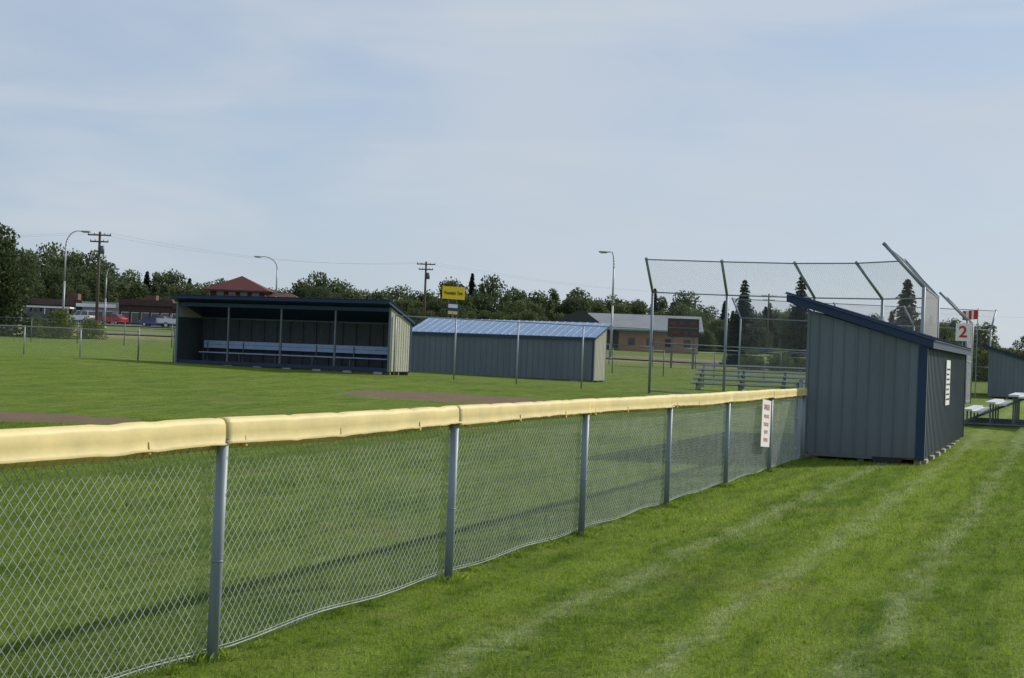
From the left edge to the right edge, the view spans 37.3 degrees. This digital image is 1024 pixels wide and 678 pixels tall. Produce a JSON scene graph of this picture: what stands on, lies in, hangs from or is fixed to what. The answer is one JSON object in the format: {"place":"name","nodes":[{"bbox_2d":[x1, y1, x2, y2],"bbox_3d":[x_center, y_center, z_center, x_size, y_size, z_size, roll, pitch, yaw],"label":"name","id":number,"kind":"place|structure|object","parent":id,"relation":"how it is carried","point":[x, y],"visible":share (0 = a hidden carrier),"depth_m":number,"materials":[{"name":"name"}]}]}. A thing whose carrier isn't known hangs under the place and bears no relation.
{"place":"outdoors","nodes":[
{"label":"outdoors","id":0,"kind":"place"},
{"bbox_2d":[16,320,175,327],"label":"parking lot","id":1,"kind":"structure","parent":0,"point":[120,324],"depth_m":214.72,"materials":[{"name":"grey asphalt"}]},
{"bbox_2d":[22,311,48,320],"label":"parked car","id":2,"kind":"object","parent":1,"relation":"on","point":[31,313],"visible":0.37,"depth_m":231.19,"materials":[{"name":"paint"}]},
{"bbox_2d":[70,310,94,322],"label":"sport utility vehicle","id":3,"kind":"object","parent":1,"relation":"on","point":[79,315],"visible":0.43,"depth_m":226.92,"materials":[{"name":"paint"}]},
{"bbox_2d":[98,314,128,323],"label":"parked car","id":4,"kind":"object","parent":1,"relation":"on","point":[121,318],"visible":0.73,"depth_m":225.22,"materials":[{"name":"paint"}]},
{"bbox_2d":[139,316,169,327],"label":"parked car","id":5,"kind":"object","parent":1,"relation":"on","point":[149,321],"visible":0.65,"depth_m":213.30,"materials":[{"name":"paint"}]},
{"bbox_2d":[156,314,175,327],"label":"pickup truck","id":6,"kind":"object","parent":1,"relation":"on","point":[171,319],"visible":0.42,"depth_m":210.67,"materials":[{"name":"paint"}]},
{"bbox_2d":[38,329,718,363],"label":"road","id":7,"kind":"structure","parent":0,"point":[606,356],"depth_m":137.24,"materials":[{"name":"grey asphalt"}]},
{"bbox_2d":[0,322,1023,677],"bbox_3d":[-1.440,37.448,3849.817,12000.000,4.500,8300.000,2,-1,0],"label":"ground","id":8,"kind":"structure","parent":0,"point":[56,386],"depth_m":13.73,"materials":[{"name":"green plant"}]},
{"bbox_2d":[0,222,37,336],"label":"spreading tree","id":9,"kind":"object","parent":8,"relation":"on","point":[8,309],"visible":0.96,"depth_m":110.57,"materials":[{"name":"green plant"}]},
{"bbox_2d":[21,314,54,336],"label":"willow bush","id":10,"kind":"object","parent":8,"relation":"on","point":[37,322],"visible":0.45,"depth_m":111.62,"materials":[{"name":"green plant"}]},
{"bbox_2d":[34,307,78,338],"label":"willow bush","id":11,"kind":"object","parent":8,"relation":"on","point":[52,317],"visible":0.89,"depth_m":109.69,"materials":[{"name":"green plant"}]},
{"bbox_2d":[0,325,139,359],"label":"outfield fence","id":12,"kind":"object","parent":8,"relation":"on","point":[25,326],"visible":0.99,"depth_m":64.22,"materials":[{"name":"metal"}]},
{"bbox_2d":[62,230,90,310],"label":"street lamp","id":13,"kind":"object","parent":8,"relation":"on","point":[63,304],"visible":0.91,"depth_m":140.49,"materials":[{"name":"grey metal"}]},
{"bbox_2d":[0,317,172,347],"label":"boundary fence","id":14,"kind":"object","parent":8,"relation":"on","point":[90,332],"visible":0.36,"depth_m":96.86,"materials":[{"name":"metal"}]},
{"bbox_2d":[76,316,107,338],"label":"willow bush","id":15,"kind":"object","parent":8,"relation":"on","point":[90,326],"visible":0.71,"depth_m":112.72,"materials":[{"name":"green plant"}]},
{"bbox_2d":[20,293,176,325],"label":"strip mall building","id":16,"kind":"structure","parent":8,"relation":"on","point":[134,310],"depth_m":267.97,"materials":[{"name":"brick"}]},
{"bbox_2d":[20,293,176,325],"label":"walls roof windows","id":17,"kind":"structure","parent":16,"relation":"in","point":[136,310],"depth_m":267.94,"materials":[{"name":"brick"}]},
{"bbox_2d":[88,231,110,331],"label":"utility pole","id":18,"kind":"object","parent":8,"relation":"on","point":[101,249],"visible":0.91,"depth_m":149.92,"materials":[{"name":"wood"}]},
{"bbox_2d":[13,233,1019,317],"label":"power line","id":19,"kind":"object","parent":18,"relation":"attached to","point":[374,263],"visible":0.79,"depth_m":180.90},
{"bbox_2d":[103,268,119,328],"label":"street lamp","id":20,"kind":"object","parent":8,"relation":"on","point":[105,295],"visible":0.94,"depth_m":174.96,"materials":[{"name":"grey metal"}]},
{"bbox_2d":[137,327,174,361],"bbox_3d":[-14.822,0.291,63.245,1.490,1.502,0.059,2,-1,-12],"label":"outfield fence","id":21,"kind":"object","parent":8,"relation":"on","point":[139,328],"visible":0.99,"depth_m":63.25,"materials":[{"name":"metal"}]},
{"bbox_2d":[204,276,296,296],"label":"red roof building","id":22,"kind":"structure","parent":8,"relation":"on","point":[241,286],"depth_m":230.07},
{"bbox_2d":[254,256,277,296],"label":"street lamp","id":23,"kind":"object","parent":8,"relation":"on","point":[276,272],"visible":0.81,"depth_m":172.01,"materials":[{"name":"grey metal"}]},
{"bbox_2d":[169,294,415,374],"bbox_3d":[-9.156,-0.175,62.142,10.230,3.036,2.600,2,-1,20],"label":"baseball dugout","id":24,"kind":"object","parent":8,"relation":"on","point":[349,335],"visible":0.9,"depth_m":62.49,"materials":[{"name":"grey metal"}]},
{"bbox_2d":[0,388,806,677],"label":"chain link fence","id":25,"kind":"object","parent":8,"relation":"on","point":[34,447],"visible":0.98,"depth_m":9.20,"materials":[{"name":"metal"}]},
{"bbox_2d":[760,399,770,446],"bbox_3d":[3.752,1.247,22.424,0.010,0.731,0.740,2,-1,20],"label":"fence warning sign","id":26,"kind":"object","parent":25,"relation":"attached to","point":[765,422],"visible":1,"depth_m":22.39,"materials":[{"name":"white paint"}]},
{"bbox_2d":[417,261,434,319],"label":"utility pole","id":27,"kind":"object","parent":8,"relation":"on","point":[427,275],"visible":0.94,"depth_m":189.94,"materials":[{"name":"wood"}]},
{"bbox_2d":[442,286,464,317],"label":"pylon sign","id":28,"kind":"object","parent":8,"relation":"on","point":[451,292],"visible":1,"depth_m":149.93,"materials":[{"name":"yellow paint"}]},
{"bbox_2d":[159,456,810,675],"bbox_3d":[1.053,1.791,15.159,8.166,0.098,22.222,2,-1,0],"label":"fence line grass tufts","id":29,"kind":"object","parent":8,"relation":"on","point":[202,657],"visible":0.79,"depth_m":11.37,"materials":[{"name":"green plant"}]},
{"bbox_2d":[411,318,611,381],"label":"storage dugout","id":30,"kind":"object","parent":8,"relation":"on","point":[496,363],"visible":0.69,"depth_m":73.64,"materials":[{"name":"grey metal"}]},
{"bbox_2d":[0,235,1023,359],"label":"distant tree line","id":31,"kind":"object","parent":8,"relation":"on","point":[81,277],"visible":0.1,"depth_m":342.93,"materials":[{"name":"green plant"}]},
{"bbox_2d":[393,315,649,391],"bbox_3d":[0.203,0.564,57.547,10.704,2.704,0.056,2,-1,25],"label":"infield fence","id":32,"kind":"object","parent":8,"relation":"on","point":[516,360],"visible":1,"depth_m":57.52,"materials":[{"name":"metal"}]},
{"bbox_2d":[599,251,614,359],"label":"street lamp","id":33,"kind":"object","parent":8,"relation":"on","point":[611,330],"visible":0.96,"depth_m":130.97,"materials":[{"name":"grey metal"}]},
{"bbox_2d":[553,309,703,353],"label":"metal roof hall","id":34,"kind":"structure","parent":8,"relation":"on","point":[630,320],"depth_m":197.50,"materials":[{"name":"beige brick"}]},
{"bbox_2d":[667,318,699,368],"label":"scoreboard","id":35,"kind":"object","parent":8,"relation":"on","point":[680,326],"visible":0.79,"depth_m":111.92,"materials":[{"name":"black metal"}]},
{"bbox_2d":[715,280,770,367],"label":"spruce tree","id":36,"kind":"object","parent":8,"relation":"on","point":[735,331],"visible":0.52,"depth_m":129.62,"materials":[{"name":"green plant"}]},
{"bbox_2d":[690,364,805,390],"bbox_3d":[11.558,1.747,64.603,7.600,1.115,2.830,2,-1,14],"label":"bleacher","id":37,"kind":"object","parent":8,"relation":"on","point":[739,385],"visible":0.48,"depth_m":64.86,"materials":[{"name":"metal"}]},
{"bbox_2d":[737,349,765,369],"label":"shrub","id":38,"kind":"object","parent":8,"relation":"on","point":[754,360],"visible":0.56,"depth_m":119.74,"materials":[{"name":"green plant"}]},
{"bbox_2d":[762,294,774,353],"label":"utility pole","id":39,"kind":"object","parent":8,"relation":"on","point":[770,304],"visible":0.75,"depth_m":237.93,"materials":[{"name":"wood"}]},
{"bbox_2d":[766,347,798,371],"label":"shrub","id":40,"kind":"object","parent":8,"relation":"on","point":[779,358],"visible":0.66,"depth_m":120.63,"materials":[{"name":"green plant"}]},
{"bbox_2d":[775,276,808,369],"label":"spruce tree","id":41,"kind":"object","parent":8,"relation":"on","point":[797,329],"visible":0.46,"depth_m":130.62,"materials":[{"name":"green plant"}]},
{"bbox_2d":[645,242,939,401],"bbox_3d":[9.820,-0.117,48.411,5.609,5.333,16.181,2,-1,-21],"label":"baseball backstop","id":42,"kind":"object","parent":8,"relation":"on","point":[918,279],"visible":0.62,"depth_m":52.72,"materials":[{"name":"metal"}]},
{"bbox_2d":[608,344,987,381],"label":"boundary fence","id":43,"kind":"object","parent":8,"relation":"on","point":[712,351],"visible":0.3,"depth_m":112.90,"materials":[{"name":"metal"}]},
{"bbox_2d":[611,348,987,390],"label":"boundary fence","id":44,"kind":"object","parent":8,"relation":"on","point":[708,360],"visible":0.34,"depth_m":90.85,"materials":[{"name":"metal"}]},
{"bbox_2d":[796,353,805,371],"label":"shrub","id":45,"kind":"object","parent":8,"relation":"on","point":[801,364],"visible":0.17,"depth_m":122.19,"materials":[{"name":"green plant"}]},
{"bbox_2d":[731,297,996,395],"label":"chain-link fence","id":46,"kind":"object","parent":8,"relation":"on","point":[902,325],"visible":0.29,"depth_m":87.19,"materials":[{"name":"metal"}]},
{"bbox_2d":[785,292,972,464],"bbox_3d":[7.818,0.833,31.374,2.600,3.036,10.660,2,-1,20],"label":"baseball dugout","id":47,"kind":"object","parent":8,"relation":"on","point":[878,390],"visible":1,"depth_m":26.54,"materials":[{"name":"grey metal"}]},
{"bbox_2d":[891,279,927,333],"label":"spruce tree","id":48,"kind":"object","parent":8,"relation":"on","point":[908,307],"visible":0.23,"depth_m":129.74,"materials":[{"name":"green plant"}]},
{"bbox_2d":[939,291,973,403],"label":"baseball backstop","id":49,"kind":"object","parent":8,"relation":"on","point":[968,387],"visible":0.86,"depth_m":67.77,"materials":[{"name":"metal"}]},
{"bbox_2d":[955,323,970,345],"bbox_3d":[18.722,1.092,63.229,0.600,3.460,0.100,2,-1,0],"label":"field number sign","id":50,"kind":"object","parent":49,"relation":"attached to","point":[962,332],"visible":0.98,"depth_m":63.20,"materials":[{"name":"white paint"}]},
{"bbox_2d":[962,310,977,396],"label":"canadian flag pole","id":51,"kind":"object","parent":8,"relation":"on","point":[971,314],"visible":0.92,"depth_m":82.00,"materials":[{"name":"red paint"}]},
{"bbox_2d":[966,349,988,381],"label":"shrub","id":52,"kind":"object","parent":8,"relation":"on","point":[986,358],"visible":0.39,"depth_m":117.80,"materials":[{"name":"green plant"}]},
{"bbox_2d":[967,343,1001,379],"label":"shrub","id":53,"kind":"object","parent":8,"relation":"on","point":[981,354],"visible":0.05,"depth_m":122.69,"materials":[{"name":"green plant"}]},
{"bbox_2d":[970,322,999,376],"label":"young tree","id":54,"kind":"object","parent":8,"relation":"on","point":[986,331],"visible":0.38,"depth_m":121.68,"materials":[{"name":"green plant"}]},
{"bbox_2d":[964,392,1023,426],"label":"bleacher","id":55,"kind":"object","parent":8,"relation":"on","point":[1014,421],"visible":0.97,"depth_m":42.88,"materials":[{"name":"metal"}]},
{"bbox_2d":[982,344,1023,398],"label":"baseball dugout","id":56,"kind":"object","parent":8,"relation":"on","point":[1005,375],"visible":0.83,"depth_m":81.71,"materials":[{"name":"grey metal"}]},
{"bbox_2d":[1011,336,1023,357],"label":"young tree","id":57,"kind":"object","parent":8,"relation":"on","point":[1021,346],"visible":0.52,"depth_m":123.98,"materials":[{"name":"green plant"}]},
{"bbox_2d":[0,0,1023,350],"label":"sky","id":58,"kind":"structure","parent":0,"point":[521,140],"materials":[{"name":"blue"}]},
{"bbox_2d":[793,379,802,456],"bbox_3d":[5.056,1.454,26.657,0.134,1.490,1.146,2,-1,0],"label":"fence post","id":59,"kind":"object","parent":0,"point":[799,384],"depth_m":26.75,"materials":[{"name":"grey metal"}]}
]}

